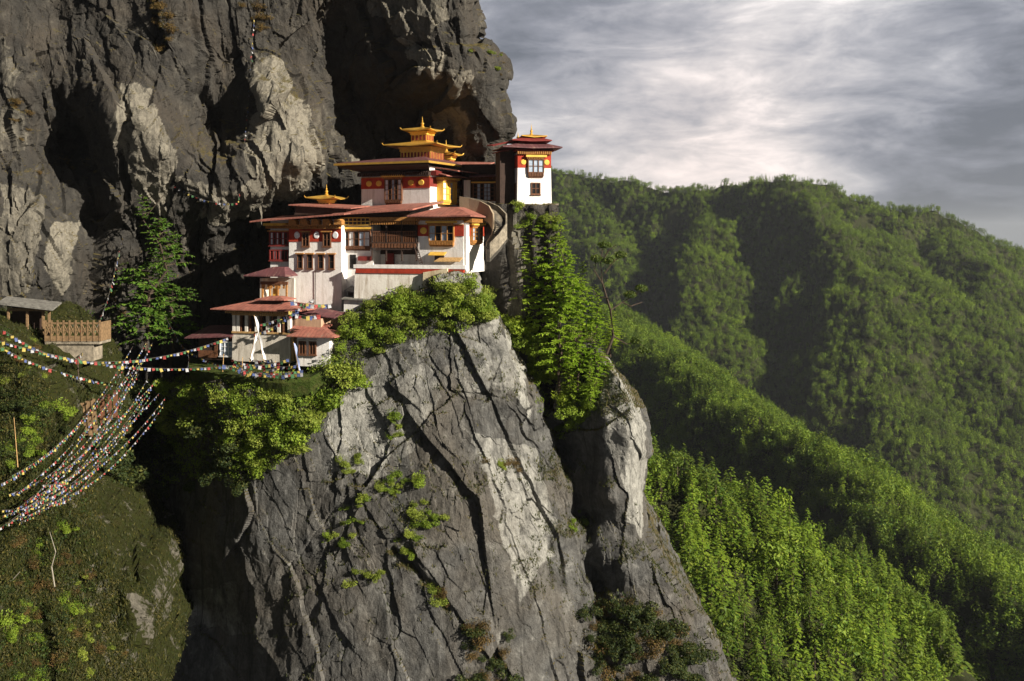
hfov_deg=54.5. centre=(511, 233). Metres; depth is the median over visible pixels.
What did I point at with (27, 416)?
bush
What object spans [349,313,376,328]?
bush
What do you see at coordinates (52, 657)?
shrub
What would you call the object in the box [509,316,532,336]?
bush
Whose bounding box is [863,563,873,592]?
forest conifer
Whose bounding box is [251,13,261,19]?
shrub
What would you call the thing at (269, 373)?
prayer flag string
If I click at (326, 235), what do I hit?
window
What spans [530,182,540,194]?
window
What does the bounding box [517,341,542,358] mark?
bush
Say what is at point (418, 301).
bush
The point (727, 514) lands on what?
forest conifer
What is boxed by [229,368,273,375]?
prayer flag string
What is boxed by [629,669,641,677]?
shrub
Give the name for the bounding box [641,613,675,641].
shrub
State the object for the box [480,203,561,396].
rock pillar
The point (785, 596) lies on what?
forest conifer
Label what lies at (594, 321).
conifer
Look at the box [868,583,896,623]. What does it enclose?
forest conifer
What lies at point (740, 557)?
forest conifer
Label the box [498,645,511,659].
shrub
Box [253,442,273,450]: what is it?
bush
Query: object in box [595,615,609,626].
shrub
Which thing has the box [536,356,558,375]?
bush
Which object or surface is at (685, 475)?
forest conifer
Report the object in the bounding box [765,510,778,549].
forest conifer
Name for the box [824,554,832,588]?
forest conifer
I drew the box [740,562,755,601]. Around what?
forest conifer
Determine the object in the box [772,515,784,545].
forest conifer
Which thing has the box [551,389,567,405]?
bush
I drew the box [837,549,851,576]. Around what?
forest conifer
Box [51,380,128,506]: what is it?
prayer flag string
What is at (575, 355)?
conifer
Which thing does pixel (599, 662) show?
shrub
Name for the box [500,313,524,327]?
bush
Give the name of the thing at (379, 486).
bush
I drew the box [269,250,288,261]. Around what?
window
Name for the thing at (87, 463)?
prayer flag string
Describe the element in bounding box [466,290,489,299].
bush
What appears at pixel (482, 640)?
shrub
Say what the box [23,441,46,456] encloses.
bush
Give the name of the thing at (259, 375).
prayer flag string
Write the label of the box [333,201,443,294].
balcony building
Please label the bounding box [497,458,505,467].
bush
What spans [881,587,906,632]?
forest conifer
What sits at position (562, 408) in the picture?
bush
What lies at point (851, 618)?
forest conifer
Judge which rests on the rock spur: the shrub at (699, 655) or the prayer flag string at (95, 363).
the shrub at (699, 655)
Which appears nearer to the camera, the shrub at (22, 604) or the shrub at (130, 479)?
the shrub at (22, 604)
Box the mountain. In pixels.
[551,173,1023,553]
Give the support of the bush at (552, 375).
on the rock spur
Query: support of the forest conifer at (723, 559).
on the ridge at (674, 504)
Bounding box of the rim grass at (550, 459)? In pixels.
[128,269,736,680]
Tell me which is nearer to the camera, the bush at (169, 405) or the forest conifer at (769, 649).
the bush at (169, 405)
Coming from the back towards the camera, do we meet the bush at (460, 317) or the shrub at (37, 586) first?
the bush at (460, 317)
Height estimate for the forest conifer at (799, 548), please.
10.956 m
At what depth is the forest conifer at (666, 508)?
242.04 m
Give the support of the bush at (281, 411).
on the rock spur
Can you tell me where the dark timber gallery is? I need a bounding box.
[457,162,495,203]
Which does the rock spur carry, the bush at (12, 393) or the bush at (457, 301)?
the bush at (457, 301)
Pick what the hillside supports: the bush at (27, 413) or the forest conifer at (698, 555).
the bush at (27, 413)
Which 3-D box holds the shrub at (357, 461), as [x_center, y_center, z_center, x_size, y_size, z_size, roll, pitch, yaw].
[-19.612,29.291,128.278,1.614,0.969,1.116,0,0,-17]
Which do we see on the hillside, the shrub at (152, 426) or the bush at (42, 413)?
the bush at (42, 413)
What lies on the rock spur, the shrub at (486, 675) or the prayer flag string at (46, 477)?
the shrub at (486, 675)
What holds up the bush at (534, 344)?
on the rock pillar
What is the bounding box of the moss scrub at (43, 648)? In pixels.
[0,309,95,680]
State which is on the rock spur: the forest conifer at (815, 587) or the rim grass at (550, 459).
the rim grass at (550, 459)
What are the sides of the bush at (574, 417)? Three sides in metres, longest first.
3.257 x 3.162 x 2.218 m
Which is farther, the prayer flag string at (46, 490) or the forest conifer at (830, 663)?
the forest conifer at (830, 663)
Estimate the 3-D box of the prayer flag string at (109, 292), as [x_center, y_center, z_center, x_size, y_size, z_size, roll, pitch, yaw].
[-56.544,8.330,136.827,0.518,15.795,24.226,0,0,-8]
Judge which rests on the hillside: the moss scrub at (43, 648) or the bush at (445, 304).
the moss scrub at (43, 648)
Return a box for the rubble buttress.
[423,269,447,286]
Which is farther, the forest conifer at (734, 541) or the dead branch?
the forest conifer at (734, 541)
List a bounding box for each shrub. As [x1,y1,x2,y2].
[0,377,11,383]
[0,585,15,595]
[0,609,29,628]
[2,625,16,642]
[6,623,22,636]
[7,539,22,547]
[8,98,23,103]
[12,671,25,679]
[14,532,26,541]
[15,601,33,614]
[20,599,32,606]
[24,109,35,115]
[27,632,39,642]
[28,554,40,569]
[29,577,49,592]
[29,666,48,680]
[30,659,41,665]
[33,517,48,529]
[35,537,43,547]
[37,634,46,641]
[42,606,70,622]
[46,579,58,591]
[47,649,69,667]
[54,518,65,532]
[56,590,70,602]
[60,522,79,533]
[61,549,71,558]
[61,599,79,614]
[66,596,83,608]
[85,393,106,416]
[91,443,135,468]
[92,427,128,448]
[95,386,113,402]
[97,403,121,426]
[104,456,127,478]
[107,300,121,313]
[110,456,150,487]
[113,285,121,293]
[113,453,131,470]
[117,307,126,316]
[119,463,138,483]
[121,398,143,415]
[128,381,143,395]
[130,379,156,406]
[130,381,160,405]
[130,438,146,453]
[132,455,153,475]
[135,377,168,406]
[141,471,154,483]
[144,418,157,434]
[149,422,163,435]
[150,1,166,8]
[151,16,159,24]
[154,43,167,51]
[158,10,176,18]
[158,18,178,33]
[162,419,179,427]
[183,415,219,438]
[196,453,227,486]
[211,447,236,469]
[220,430,248,452]
[224,472,248,496]
[228,475,249,488]
[251,1,266,13]
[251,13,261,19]
[254,11,273,20]
[256,21,265,28]
[335,455,350,468]
[341,579,357,587]
[342,468,353,473]
[352,568,361,573]
[355,458,363,464]
[362,570,375,578]
[372,573,382,582]
[400,547,407,554]
[403,526,416,538]
[407,548,417,559]
[412,535,423,541]
[454,668,481,680]
[459,618,485,637]
[460,638,477,650]
[461,619,476,630]
[464,649,478,663]
[472,626,494,651]
[474,617,490,631]
[475,668,486,680]
[477,654,497,665]
[482,669,491,680]
[485,655,506,670]
[488,656,502,669]
[496,669,522,680]
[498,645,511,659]
[503,627,514,642]
[575,600,603,621]
[584,631,609,656]
[587,630,598,642]
[589,619,602,630]
[591,653,606,676]
[593,598,610,614]
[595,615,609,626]
[595,616,614,631]
[596,597,607,609]
[596,631,615,649]
[597,612,620,632]
[597,640,618,661]
[599,609,612,617]
[600,630,612,640]
[600,659,617,680]
[606,589,635,621]
[611,626,634,653]
[611,651,637,664]
[612,664,625,671]
[613,619,638,637]
[617,599,642,618]
[617,623,645,652]
[620,653,635,659]
[621,596,634,605]
[621,639,643,655]
[622,608,654,631]
[622,674,634,680]
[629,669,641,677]
[631,599,658,622]
[633,604,652,626]
[633,633,643,643]
[633,646,652,659]
[634,672,659,680]
[640,632,667,652]
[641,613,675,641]
[641,629,665,652]
[646,649,662,661]
[652,606,662,615]
[652,612,689,637]
[658,628,686,640]
[658,655,680,675]
[661,652,688,678]
[665,636,693,657]
[668,637,680,645]
[668,653,682,665]
[669,619,690,638]
[669,649,686,667]
[670,665,686,678]
[677,634,696,653]
[679,638,706,664]
[681,641,719,664]
[683,667,705,680]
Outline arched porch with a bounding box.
[243,267,297,301]
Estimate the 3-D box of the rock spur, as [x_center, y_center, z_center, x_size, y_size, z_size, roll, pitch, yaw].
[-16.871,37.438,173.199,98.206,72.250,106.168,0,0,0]
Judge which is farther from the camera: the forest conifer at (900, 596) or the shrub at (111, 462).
the forest conifer at (900, 596)
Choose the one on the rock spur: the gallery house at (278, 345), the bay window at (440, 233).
the gallery house at (278, 345)
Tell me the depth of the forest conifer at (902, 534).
991.88 m
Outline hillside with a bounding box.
[0,301,193,680]
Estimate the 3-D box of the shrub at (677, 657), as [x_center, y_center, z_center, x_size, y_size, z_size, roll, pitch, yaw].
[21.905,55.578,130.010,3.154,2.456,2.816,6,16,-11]
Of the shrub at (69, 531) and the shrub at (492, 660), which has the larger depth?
the shrub at (492, 660)
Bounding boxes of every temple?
[249,203,368,310]
[334,117,478,211]
[407,207,485,271]
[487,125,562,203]
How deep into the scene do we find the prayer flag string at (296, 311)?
131.27 m
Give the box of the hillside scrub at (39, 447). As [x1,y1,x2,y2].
[0,314,190,680]
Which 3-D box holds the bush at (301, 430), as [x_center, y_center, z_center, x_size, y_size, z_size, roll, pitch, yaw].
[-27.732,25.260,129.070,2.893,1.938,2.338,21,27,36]
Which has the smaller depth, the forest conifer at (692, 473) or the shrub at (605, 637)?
the shrub at (605, 637)
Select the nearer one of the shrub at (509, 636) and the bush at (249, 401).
the shrub at (509, 636)
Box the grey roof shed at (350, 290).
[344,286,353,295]
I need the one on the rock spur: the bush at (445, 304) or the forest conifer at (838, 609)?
the bush at (445, 304)
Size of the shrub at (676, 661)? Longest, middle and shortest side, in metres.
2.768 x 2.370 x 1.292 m
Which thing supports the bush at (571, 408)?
on the rock spur
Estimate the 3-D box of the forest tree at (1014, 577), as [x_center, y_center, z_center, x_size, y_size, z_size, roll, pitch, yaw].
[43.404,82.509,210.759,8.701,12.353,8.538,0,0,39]
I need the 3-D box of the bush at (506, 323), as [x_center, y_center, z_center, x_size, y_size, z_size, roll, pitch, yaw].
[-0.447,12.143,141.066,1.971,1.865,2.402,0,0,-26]
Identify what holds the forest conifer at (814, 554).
on the ridge at (674, 504)
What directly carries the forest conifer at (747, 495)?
on the ridge at (674, 504)
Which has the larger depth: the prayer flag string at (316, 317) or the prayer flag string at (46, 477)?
the prayer flag string at (316, 317)
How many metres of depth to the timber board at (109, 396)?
123.83 m
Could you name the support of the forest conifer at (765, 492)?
on the ridge at (674, 504)
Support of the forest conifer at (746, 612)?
on the ridge at (674, 504)
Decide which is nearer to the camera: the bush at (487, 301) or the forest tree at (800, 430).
the bush at (487, 301)
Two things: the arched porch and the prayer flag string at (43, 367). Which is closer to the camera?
the prayer flag string at (43, 367)
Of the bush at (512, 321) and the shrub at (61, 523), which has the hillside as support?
the shrub at (61, 523)
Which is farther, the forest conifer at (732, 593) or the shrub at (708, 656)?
the forest conifer at (732, 593)
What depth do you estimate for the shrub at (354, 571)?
123.87 m
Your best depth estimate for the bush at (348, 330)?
132.15 m
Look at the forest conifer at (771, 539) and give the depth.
242.58 m
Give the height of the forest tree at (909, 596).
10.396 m
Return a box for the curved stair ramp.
[459,196,506,261]
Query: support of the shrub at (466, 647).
on the rock spur
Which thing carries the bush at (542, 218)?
on the rock pillar
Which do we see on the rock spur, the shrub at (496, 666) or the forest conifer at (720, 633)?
the shrub at (496, 666)
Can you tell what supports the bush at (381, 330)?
on the rock spur
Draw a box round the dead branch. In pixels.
[50,534,55,586]
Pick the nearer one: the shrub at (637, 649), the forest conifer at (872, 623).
the shrub at (637, 649)
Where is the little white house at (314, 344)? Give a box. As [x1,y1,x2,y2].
[286,327,341,366]
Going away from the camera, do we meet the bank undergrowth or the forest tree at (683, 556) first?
the bank undergrowth
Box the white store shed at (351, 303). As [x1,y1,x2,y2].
[341,295,369,311]
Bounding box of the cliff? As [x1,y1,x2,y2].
[0,0,516,388]
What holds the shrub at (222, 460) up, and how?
on the rock spur
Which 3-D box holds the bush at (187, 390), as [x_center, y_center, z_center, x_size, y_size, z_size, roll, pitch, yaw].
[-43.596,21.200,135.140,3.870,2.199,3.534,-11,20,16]
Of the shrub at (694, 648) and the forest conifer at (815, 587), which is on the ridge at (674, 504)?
the forest conifer at (815, 587)
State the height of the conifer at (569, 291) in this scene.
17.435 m
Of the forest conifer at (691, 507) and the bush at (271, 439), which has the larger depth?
the forest conifer at (691, 507)
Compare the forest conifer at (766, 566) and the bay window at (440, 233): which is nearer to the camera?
the bay window at (440, 233)
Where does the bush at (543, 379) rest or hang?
on the rock spur
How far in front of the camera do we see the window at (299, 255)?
141.40 m
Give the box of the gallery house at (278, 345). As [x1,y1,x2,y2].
[210,296,343,362]
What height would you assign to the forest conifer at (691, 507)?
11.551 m
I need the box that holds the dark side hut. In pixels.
[184,325,232,359]
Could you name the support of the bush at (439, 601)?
on the rock spur
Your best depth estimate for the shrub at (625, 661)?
128.12 m
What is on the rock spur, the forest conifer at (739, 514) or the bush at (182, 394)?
the bush at (182, 394)
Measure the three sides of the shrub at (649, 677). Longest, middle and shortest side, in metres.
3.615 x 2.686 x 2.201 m
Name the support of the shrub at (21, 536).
on the hillside
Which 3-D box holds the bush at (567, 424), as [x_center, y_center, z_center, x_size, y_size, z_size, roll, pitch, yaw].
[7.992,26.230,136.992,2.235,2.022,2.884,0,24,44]
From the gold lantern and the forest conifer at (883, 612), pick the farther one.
the forest conifer at (883, 612)
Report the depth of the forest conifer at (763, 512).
252.50 m
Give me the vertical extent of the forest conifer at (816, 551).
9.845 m
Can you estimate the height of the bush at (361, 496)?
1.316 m
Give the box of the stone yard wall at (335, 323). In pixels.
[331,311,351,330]
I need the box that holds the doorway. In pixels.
[350,255,355,268]
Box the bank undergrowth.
[131,289,596,485]
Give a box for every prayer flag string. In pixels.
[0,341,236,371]
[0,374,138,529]
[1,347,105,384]
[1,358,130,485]
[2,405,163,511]
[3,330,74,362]
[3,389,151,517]
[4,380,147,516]
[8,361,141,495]
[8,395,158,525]
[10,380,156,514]
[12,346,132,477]
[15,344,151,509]
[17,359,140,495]
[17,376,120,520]
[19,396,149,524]
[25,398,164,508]
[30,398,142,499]
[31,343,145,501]
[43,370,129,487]
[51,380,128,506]
[52,373,132,476]
[75,336,230,364]
[78,237,122,360]
[165,316,186,350]
[175,186,237,205]
[188,351,245,368]
[222,364,302,378]
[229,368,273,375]
[231,358,288,367]
[233,362,278,369]
[237,367,302,377]
[238,20,254,202]
[245,372,272,377]
[249,358,272,363]
[254,315,290,336]
[257,360,297,369]
[257,364,279,371]
[260,298,313,325]
[288,310,320,320]
[290,301,331,308]
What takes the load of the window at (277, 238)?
in the timber gallery wing
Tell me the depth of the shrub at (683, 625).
129.50 m
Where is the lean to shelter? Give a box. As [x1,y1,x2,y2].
[0,296,61,335]
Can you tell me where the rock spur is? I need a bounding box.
[130,271,736,680]
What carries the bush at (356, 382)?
on the rock spur
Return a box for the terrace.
[189,358,342,396]
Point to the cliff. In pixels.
(122, 119)
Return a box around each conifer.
[105,195,196,381]
[135,231,202,383]
[510,229,550,332]
[518,203,561,346]
[521,215,581,347]
[523,268,560,372]
[524,308,537,358]
[531,277,592,401]
[536,360,552,404]
[541,235,595,349]
[551,168,1023,680]
[551,169,1023,680]
[552,168,1023,680]
[556,348,585,417]
[562,301,600,400]
[565,261,604,362]
[578,329,613,386]
[580,284,608,342]
[580,360,602,402]
[601,310,624,356]
[650,436,666,470]
[650,448,670,482]
[653,468,667,502]
[657,505,676,537]
[660,505,672,535]
[660,510,671,536]
[662,517,678,548]
[666,443,676,473]
[673,512,692,551]
[676,504,688,534]
[677,525,702,563]
[678,443,688,481]
[678,453,695,494]
[678,515,687,549]
[679,465,705,502]
[680,541,698,577]
[680,545,705,596]
[681,523,713,565]
[682,541,707,580]
[683,468,693,497]
[683,489,694,515]
[685,529,699,571]
[685,561,695,588]
[686,476,700,511]
[686,492,700,538]
[687,456,696,490]
[691,516,720,563]
[693,546,715,590]
[694,452,715,491]
[694,464,704,498]
[697,583,709,614]
[698,467,714,506]
[701,468,737,513]
[703,562,724,613]
[705,456,717,489]
[706,545,737,587]
[708,544,732,581]
[708,595,716,623]
[710,515,733,553]
[710,527,721,559]
[710,570,744,618]
[716,620,726,652]
[716,620,728,650]
[717,599,734,635]
[718,470,730,499]
[718,495,734,537]
[718,619,735,656]
[720,467,742,505]
[721,508,752,551]
[721,515,747,557]
[724,578,738,610]
[728,502,743,541]
[729,600,742,638]
[729,661,740,680]
[730,536,758,572]
[732,581,747,620]
[733,471,761,515]
[735,499,751,539]
[735,513,755,542]
[736,538,758,573]
[737,592,760,637]
[739,477,768,514]
[739,516,747,548]
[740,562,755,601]
[740,642,775,680]
[742,484,769,525]
[747,532,773,572]
[749,634,762,669]
[751,476,779,513]
[751,489,768,531]
[751,660,766,680]
[754,519,774,553]
[754,542,765,571]
[754,544,772,585]
[755,494,769,527]
[755,539,769,575]
[755,593,787,641]
[759,601,773,640]
[760,476,779,514]
[762,627,783,673]
[763,502,781,538]
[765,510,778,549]
[765,527,777,558]
[765,648,778,678]
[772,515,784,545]
[773,507,788,535]
[773,512,785,538]
[773,539,788,579]
[773,557,808,606]
[774,563,812,613]
[775,557,802,601]
[777,546,789,579]
[778,498,808,539]
[780,581,793,615]
[780,616,809,658]
[781,656,792,680]
[785,642,803,680]
[786,515,792,538]
[788,526,807,569]
[788,527,801,569]
[795,653,815,680]
[797,531,811,576]
[797,617,822,656]
[798,575,816,607]
[798,576,825,614]
[798,646,813,680]
[800,536,810,566]
[800,594,819,637]
[801,508,816,547]
[801,573,819,620]
[802,533,818,571]
[803,547,829,585]
[806,531,831,573]
[806,573,836,619]
[808,537,828,569]
[812,596,828,642]
[813,638,844,678]
[814,522,828,560]
[817,600,830,635]
[820,629,855,677]
[821,559,829,591]
[822,541,834,574]
[824,543,843,578]
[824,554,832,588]
[824,604,845,645]
[835,595,847,628]
[836,551,863,591]
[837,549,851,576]
[837,577,852,614]
[839,594,864,633]
[840,568,852,608]
[841,597,854,644]
[844,579,862,618]
[847,620,879,671]
[849,567,857,597]
[851,548,866,584]
[851,563,866,601]
[855,597,884,647]
[856,550,869,583]
[858,605,874,644]
[860,615,868,649]
[862,631,881,680]
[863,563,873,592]
[863,633,880,677]
[864,629,882,673]
[865,607,875,636]
[866,602,885,636]
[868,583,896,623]
[871,610,897,662]
[874,555,888,596]
[875,558,891,593]
[877,598,892,639]
[877,630,896,679]
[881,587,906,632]
[881,604,900,638]
[881,615,899,653]
[893,583,907,613]
[893,597,908,640]
[905,596,927,636]
[907,650,924,680]
[908,619,924,663]
[908,652,927,680]
[923,608,943,643]
[925,608,957,652]
[928,618,959,657]
[934,627,967,673]
[937,626,972,674]
[941,636,957,673]
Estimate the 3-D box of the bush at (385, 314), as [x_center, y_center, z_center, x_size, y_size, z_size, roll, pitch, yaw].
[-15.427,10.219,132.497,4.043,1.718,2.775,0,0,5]
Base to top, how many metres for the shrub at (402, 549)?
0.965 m
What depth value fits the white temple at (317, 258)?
140.72 m
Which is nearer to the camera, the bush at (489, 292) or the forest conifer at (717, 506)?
the bush at (489, 292)
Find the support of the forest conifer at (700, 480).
on the ridge at (674, 504)
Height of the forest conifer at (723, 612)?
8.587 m
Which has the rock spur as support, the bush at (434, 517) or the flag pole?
the bush at (434, 517)
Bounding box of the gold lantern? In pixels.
[444,143,463,161]
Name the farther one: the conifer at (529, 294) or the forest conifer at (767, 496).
the forest conifer at (767, 496)
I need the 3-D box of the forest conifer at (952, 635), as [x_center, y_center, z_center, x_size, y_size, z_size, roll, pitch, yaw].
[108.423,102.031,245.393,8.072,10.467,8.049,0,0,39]
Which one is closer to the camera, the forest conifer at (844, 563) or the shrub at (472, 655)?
the shrub at (472, 655)
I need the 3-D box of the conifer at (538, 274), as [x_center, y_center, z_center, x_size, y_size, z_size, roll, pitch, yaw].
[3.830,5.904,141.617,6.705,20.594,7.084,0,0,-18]
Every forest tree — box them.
[551,166,1023,680]
[551,168,1023,680]
[671,512,696,548]
[678,545,699,578]
[748,537,792,593]
[770,486,792,519]
[773,525,800,569]
[801,561,829,595]
[804,555,830,595]
[829,612,861,656]
[835,621,869,665]
[856,579,889,618]
[892,589,918,610]
[892,635,923,670]
[898,585,924,609]
[903,597,932,625]
[931,612,957,646]
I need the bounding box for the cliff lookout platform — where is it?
[44,320,110,360]
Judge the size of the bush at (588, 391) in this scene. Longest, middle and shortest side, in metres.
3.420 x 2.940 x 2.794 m
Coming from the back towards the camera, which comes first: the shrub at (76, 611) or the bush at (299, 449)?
the bush at (299, 449)
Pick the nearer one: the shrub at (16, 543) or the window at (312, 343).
the shrub at (16, 543)
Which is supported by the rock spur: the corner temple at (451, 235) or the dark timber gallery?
the corner temple at (451, 235)
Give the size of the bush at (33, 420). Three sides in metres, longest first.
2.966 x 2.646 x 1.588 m
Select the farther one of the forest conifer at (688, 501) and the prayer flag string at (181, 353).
the forest conifer at (688, 501)
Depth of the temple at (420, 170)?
145.96 m
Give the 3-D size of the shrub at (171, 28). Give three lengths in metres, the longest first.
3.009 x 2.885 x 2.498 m
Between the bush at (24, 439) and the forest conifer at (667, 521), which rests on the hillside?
the bush at (24, 439)
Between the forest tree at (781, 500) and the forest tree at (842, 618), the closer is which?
the forest tree at (842, 618)
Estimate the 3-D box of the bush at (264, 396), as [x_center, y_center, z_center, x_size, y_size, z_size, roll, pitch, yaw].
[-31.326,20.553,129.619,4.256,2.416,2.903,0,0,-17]
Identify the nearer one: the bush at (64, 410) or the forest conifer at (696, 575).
the bush at (64, 410)
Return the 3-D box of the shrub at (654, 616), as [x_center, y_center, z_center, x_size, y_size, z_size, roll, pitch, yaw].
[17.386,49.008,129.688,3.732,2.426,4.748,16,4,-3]
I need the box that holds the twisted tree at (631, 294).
[589,241,651,353]
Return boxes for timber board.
[80,403,88,434]
[85,401,92,434]
[90,399,97,432]
[100,396,104,423]
[107,394,111,420]
[113,390,117,416]
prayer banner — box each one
[249,333,257,361]
[254,316,265,360]
[293,342,299,369]
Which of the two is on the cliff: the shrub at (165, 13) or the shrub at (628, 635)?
the shrub at (165, 13)
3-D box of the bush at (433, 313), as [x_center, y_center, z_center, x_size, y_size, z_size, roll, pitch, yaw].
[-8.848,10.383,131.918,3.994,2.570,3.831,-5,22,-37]
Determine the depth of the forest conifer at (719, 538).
238.71 m
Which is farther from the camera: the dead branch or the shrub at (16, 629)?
the dead branch
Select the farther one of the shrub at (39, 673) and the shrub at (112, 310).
the shrub at (112, 310)
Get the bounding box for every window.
[218,341,231,356]
[267,230,288,246]
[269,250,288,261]
[295,253,303,269]
[297,339,306,355]
[300,231,310,247]
[305,253,313,269]
[307,340,317,355]
[316,253,324,269]
[321,231,332,247]
[327,253,335,269]
[344,227,370,250]
[381,175,404,204]
[425,221,456,246]
[436,177,459,204]
[456,188,461,204]
[469,223,485,244]
[471,181,495,200]
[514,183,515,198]
[525,155,546,177]
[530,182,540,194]
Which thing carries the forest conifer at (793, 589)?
on the ridge at (674, 504)
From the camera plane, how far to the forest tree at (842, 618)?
221.04 m
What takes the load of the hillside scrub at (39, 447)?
on the hillside
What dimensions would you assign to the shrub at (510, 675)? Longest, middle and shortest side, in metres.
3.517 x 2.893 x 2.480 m
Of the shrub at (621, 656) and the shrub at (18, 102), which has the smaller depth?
the shrub at (621, 656)
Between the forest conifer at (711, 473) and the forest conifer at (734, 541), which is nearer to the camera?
the forest conifer at (734, 541)
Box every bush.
[0,395,19,409]
[0,441,14,455]
[0,441,14,456]
[5,458,15,468]
[7,385,19,395]
[15,392,37,409]
[15,439,35,450]
[16,434,34,442]
[18,404,35,417]
[21,409,34,419]
[21,424,39,435]
[22,415,40,424]
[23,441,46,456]
[29,400,51,417]
[29,430,44,443]
[38,400,57,409]
[53,397,78,415]
[56,421,70,433]
[63,414,69,420]
[69,624,81,637]
[77,646,87,661]
[81,568,96,579]
[82,631,93,642]
[85,667,94,678]
[93,641,105,653]
[151,397,177,422]
[152,378,171,396]
[159,414,184,434]
[160,411,175,421]
[175,380,198,399]
[176,405,205,427]
[178,382,197,398]
[179,380,198,394]
[209,389,226,403]
[214,430,235,442]
[221,385,252,415]
[223,413,253,434]
[231,452,267,469]
[237,440,258,458]
[237,452,248,461]
[240,464,264,475]
[243,394,262,405]
[246,409,283,430]
[246,426,265,438]
[246,426,265,449]
[246,455,266,466]
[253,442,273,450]
[255,388,284,400]
[267,427,289,437]
[268,420,299,450]
[269,433,285,446]
[271,390,294,406]
[272,400,296,420]
[280,439,298,450]
[282,419,309,445]
[282,437,312,454]
[287,400,319,428]
[289,421,307,433]
[294,381,345,408]
[297,392,324,405]
[300,410,320,432]
[304,408,326,419]
[306,410,323,427]
[317,403,338,411]
[322,350,350,378]
[322,532,330,538]
[328,531,339,539]
[333,338,348,351]
[335,324,366,339]
[335,327,349,333]
[336,360,367,388]
[337,309,361,323]
[338,314,363,333]
[338,504,351,510]
[338,537,352,548]
[342,375,372,388]
[345,515,358,523]
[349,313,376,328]
[354,495,370,503]
[355,493,367,502]
[358,324,366,330]
[358,337,374,347]
[362,299,379,307]
[363,339,373,347]
[364,310,376,321]
[369,344,390,353]
[372,305,391,321]
[372,322,387,335]
[374,478,384,490]
[381,305,404,315]
[384,287,409,310]
[384,327,397,344]
[385,408,402,420]
[385,432,393,439]
[386,325,406,343]
[387,309,405,323]
[387,470,402,479]
[388,486,400,493]
[391,300,412,315]
[392,430,403,436]
[395,283,412,295]
[395,421,402,429]
[400,313,417,321]
[400,478,409,483]
[401,290,426,311]
[403,317,417,328]
[406,288,440,311]
[406,505,422,518]
[409,519,425,527]
[410,295,424,305]
[412,471,425,488]
[413,509,427,522]
[417,519,439,528]
[420,305,439,315]
[426,584,441,594]
[427,594,448,606]
[428,308,454,317]
[430,275,450,290]
[430,511,439,520]
[435,289,451,300]
[436,319,449,328]
[436,586,446,594]
[439,294,457,316]
[439,513,451,520]
[445,278,464,298]
[445,319,456,328]
[450,293,468,306]
[451,305,499,318]
[454,299,477,314]
[455,283,470,295]
[455,304,474,323]
[458,272,479,289]
[463,301,492,311]
[464,289,486,307]
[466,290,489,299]
[470,307,497,319]
[473,290,495,308]
[475,304,499,317]
[482,285,497,298]
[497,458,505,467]
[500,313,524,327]
[501,313,523,328]
[502,315,511,325]
[507,455,517,465]
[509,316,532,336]
[510,200,524,209]
[510,328,541,347]
[514,219,531,228]
[515,345,538,356]
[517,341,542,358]
[525,358,543,370]
[526,211,535,219]
[526,335,550,349]
[527,323,540,332]
[527,370,536,374]
[534,371,547,379]
[535,377,547,382]
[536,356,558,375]
[539,354,558,362]
[540,215,548,222]
[543,224,552,228]
[543,397,554,411]
[544,212,562,221]
[544,371,556,378]
[551,221,560,230]
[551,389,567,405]
[554,398,586,419]
[563,393,587,415]
[563,418,574,429]
[565,406,579,420]
[570,396,586,404]
[575,410,590,423]
[576,381,599,397]
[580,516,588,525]
[582,397,596,410]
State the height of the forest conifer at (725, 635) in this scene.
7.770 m
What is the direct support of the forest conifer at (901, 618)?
on the ridge at (674, 504)
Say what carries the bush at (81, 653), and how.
on the hillside
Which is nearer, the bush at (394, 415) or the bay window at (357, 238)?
the bush at (394, 415)
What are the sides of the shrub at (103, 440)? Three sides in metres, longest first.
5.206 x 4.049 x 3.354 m
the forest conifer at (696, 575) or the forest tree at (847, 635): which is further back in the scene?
the forest conifer at (696, 575)
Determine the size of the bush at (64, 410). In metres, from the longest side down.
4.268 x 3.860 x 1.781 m
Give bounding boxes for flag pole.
[14,421,17,466]
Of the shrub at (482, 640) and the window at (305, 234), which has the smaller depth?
the shrub at (482, 640)
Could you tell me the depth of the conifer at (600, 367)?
136.51 m
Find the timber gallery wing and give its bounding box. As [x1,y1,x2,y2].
[263,219,299,277]
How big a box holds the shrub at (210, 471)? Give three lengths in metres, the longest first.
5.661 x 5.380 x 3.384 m
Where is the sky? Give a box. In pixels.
[479,0,1023,249]
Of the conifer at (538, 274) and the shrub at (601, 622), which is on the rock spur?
the shrub at (601, 622)
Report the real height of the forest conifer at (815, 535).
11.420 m
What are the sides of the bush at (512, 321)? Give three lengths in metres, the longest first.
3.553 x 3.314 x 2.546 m
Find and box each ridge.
[592,315,1023,680]
[643,468,976,680]
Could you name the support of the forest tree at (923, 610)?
on the ridge at (674, 504)
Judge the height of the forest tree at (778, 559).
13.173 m
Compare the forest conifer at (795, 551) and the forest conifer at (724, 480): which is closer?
the forest conifer at (795, 551)
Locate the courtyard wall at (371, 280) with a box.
[353,264,471,301]
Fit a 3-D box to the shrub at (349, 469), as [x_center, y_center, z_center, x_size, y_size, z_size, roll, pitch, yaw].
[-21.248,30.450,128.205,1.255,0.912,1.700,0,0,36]
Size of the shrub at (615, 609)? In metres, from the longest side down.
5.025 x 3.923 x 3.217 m
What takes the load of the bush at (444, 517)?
on the rock spur
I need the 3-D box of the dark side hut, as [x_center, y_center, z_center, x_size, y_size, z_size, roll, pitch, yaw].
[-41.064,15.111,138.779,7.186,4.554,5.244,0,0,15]

